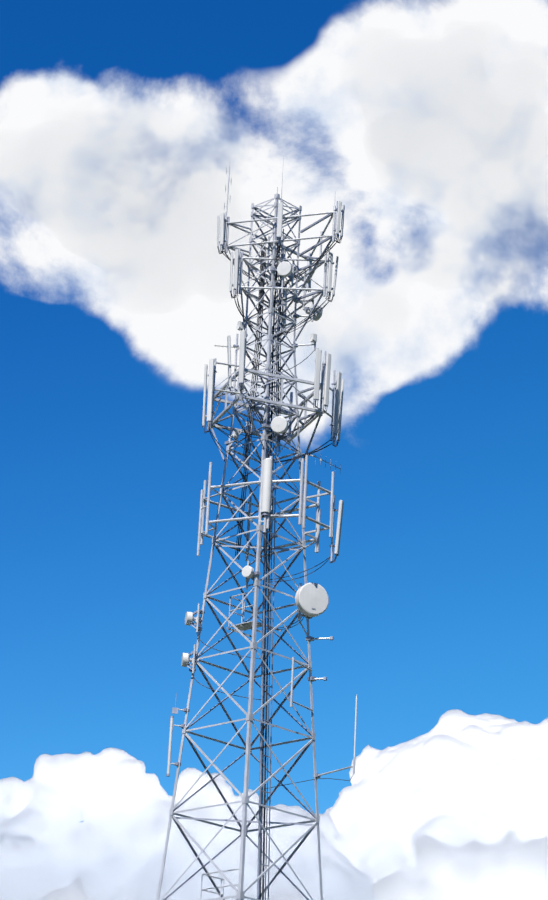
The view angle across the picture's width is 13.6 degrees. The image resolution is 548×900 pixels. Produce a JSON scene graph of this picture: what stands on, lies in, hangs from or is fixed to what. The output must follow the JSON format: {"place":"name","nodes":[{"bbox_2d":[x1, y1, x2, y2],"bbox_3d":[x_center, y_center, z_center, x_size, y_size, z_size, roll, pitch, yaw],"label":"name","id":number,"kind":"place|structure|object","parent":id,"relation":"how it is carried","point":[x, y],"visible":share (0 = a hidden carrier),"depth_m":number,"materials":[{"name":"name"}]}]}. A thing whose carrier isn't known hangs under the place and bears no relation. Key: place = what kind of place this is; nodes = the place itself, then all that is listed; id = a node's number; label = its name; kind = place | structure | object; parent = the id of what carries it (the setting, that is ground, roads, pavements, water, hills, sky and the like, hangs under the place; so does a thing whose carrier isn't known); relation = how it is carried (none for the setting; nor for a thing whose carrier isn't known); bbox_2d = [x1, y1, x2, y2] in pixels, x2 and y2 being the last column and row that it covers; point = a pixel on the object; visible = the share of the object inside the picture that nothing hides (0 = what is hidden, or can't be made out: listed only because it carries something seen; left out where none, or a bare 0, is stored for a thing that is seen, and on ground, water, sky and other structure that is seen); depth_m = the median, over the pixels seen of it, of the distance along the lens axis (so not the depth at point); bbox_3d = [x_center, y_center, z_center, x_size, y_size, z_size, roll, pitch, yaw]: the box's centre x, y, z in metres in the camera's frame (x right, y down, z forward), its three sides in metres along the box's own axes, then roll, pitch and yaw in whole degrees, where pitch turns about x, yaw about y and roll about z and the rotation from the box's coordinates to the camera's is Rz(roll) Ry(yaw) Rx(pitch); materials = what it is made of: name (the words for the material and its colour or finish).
{"place":"outdoors","nodes":[
{"label":"outdoors","id":0,"kind":"place"},
{"bbox_2d":[0,0,547,899],"label":"sky","id":1,"kind":"structure","parent":0,"point":[122,122],"materials":[{"name":"blue"}]},
{"bbox_3d":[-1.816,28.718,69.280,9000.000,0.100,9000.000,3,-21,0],"label":"ground","id":2,"kind":"structure","parent":0,"visible":0},
{"bbox_2d":[156,193,322,899],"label":"lattice tower","id":3,"kind":"structure","parent":2,"relation":"on","point":[247,749],"depth_m":78.14,"materials":[{"name":"metal"}]},
{"bbox_2d":[166,693,189,776],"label":"side-mounted antenna","id":4,"kind":"object","parent":3,"relation":"attached to","point":[175,710],"visible":1,"depth_m":76.63,"materials":[{"name":"metal"}]},
{"bbox_2d":[181,560,264,700],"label":"small microwave dishes","id":5,"kind":"object","parent":3,"relation":"attached to","point":[248,572],"visible":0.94,"depth_m":77.40,"materials":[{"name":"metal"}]},
{"bbox_2d":[200,591,281,899],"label":"tower platforms","id":6,"kind":"object","parent":3,"relation":"attached to","point":[242,627],"visible":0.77,"depth_m":77.80,"materials":[{"name":"metal"}]},
{"bbox_2d":[235,229,286,899],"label":"cable ladder","id":7,"kind":"object","parent":3,"relation":"attached to","point":[261,865],"visible":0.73,"depth_m":77.87,"materials":[{"name":"metal"}]},
{"bbox_2d":[197,455,343,581],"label":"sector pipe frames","id":8,"kind":"structure","parent":3,"relation":"attached to","point":[266,482],"depth_m":78.66,"materials":[{"name":"metal"}]},
{"bbox_2d":[225,321,316,471],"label":"antennas","id":9,"kind":"object","parent":3,"relation":"attached to","point":[239,327],"visible":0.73,"depth_m":81.65,"materials":[{"name":"metal"}]},
{"bbox_2d":[202,328,343,473],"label":"array","id":10,"kind":"object","parent":3,"relation":"attached to","point":[337,390],"visible":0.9,"depth_m":80.04,"materials":[{"name":"metal"}]},
{"bbox_2d":[262,414,287,455],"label":"microwave dish","id":11,"kind":"object","parent":3,"relation":"attached to","point":[279,424],"visible":0.96,"depth_m":79.29,"materials":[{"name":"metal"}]},
{"bbox_2d":[214,345,340,471],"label":"antenna mounting arms","id":12,"kind":"object","parent":3,"relation":"attached to","point":[303,453],"visible":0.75,"depth_m":80.83,"materials":[{"name":"metal"}]},
{"bbox_2d":[217,199,344,301],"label":"array","id":13,"kind":"object","parent":3,"relation":"attached to","point":[335,214],"visible":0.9,"depth_m":82.55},
{"bbox_2d":[224,157,335,212],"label":"whip antennas","id":14,"kind":"object","parent":13,"relation":"on","point":[231,181],"visible":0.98,"depth_m":83.43,"materials":[{"name":"metal"}]},
{"bbox_2d":[230,248,338,343],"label":"array","id":15,"kind":"object","parent":3,"relation":"attached to","point":[324,291],"visible":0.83,"depth_m":81.91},
{"bbox_2d":[270,258,322,321],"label":"microwave dishes","id":16,"kind":"object","parent":3,"relation":"attached to","point":[284,269],"visible":0.88,"depth_m":82.05,"materials":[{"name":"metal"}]},
{"bbox_2d":[271,582,328,635],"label":"microwave dish","id":17,"kind":"object","parent":3,"relation":"attached to","point":[311,599],"visible":0.96,"depth_m":77.87,"materials":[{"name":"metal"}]},
{"bbox_2d":[265,694,356,788],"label":"whip antenna","id":18,"kind":"object","parent":3,"relation":"attached to","point":[317,775],"visible":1,"depth_m":75.35,"materials":[{"name":"metal"}]},
{"bbox_2d":[290,636,332,710],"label":"empty pipe mounts","id":19,"kind":"object","parent":3,"relation":"attached to","point":[311,678],"visible":1,"depth_m":76.92,"materials":[{"name":"metal"}]}
]}

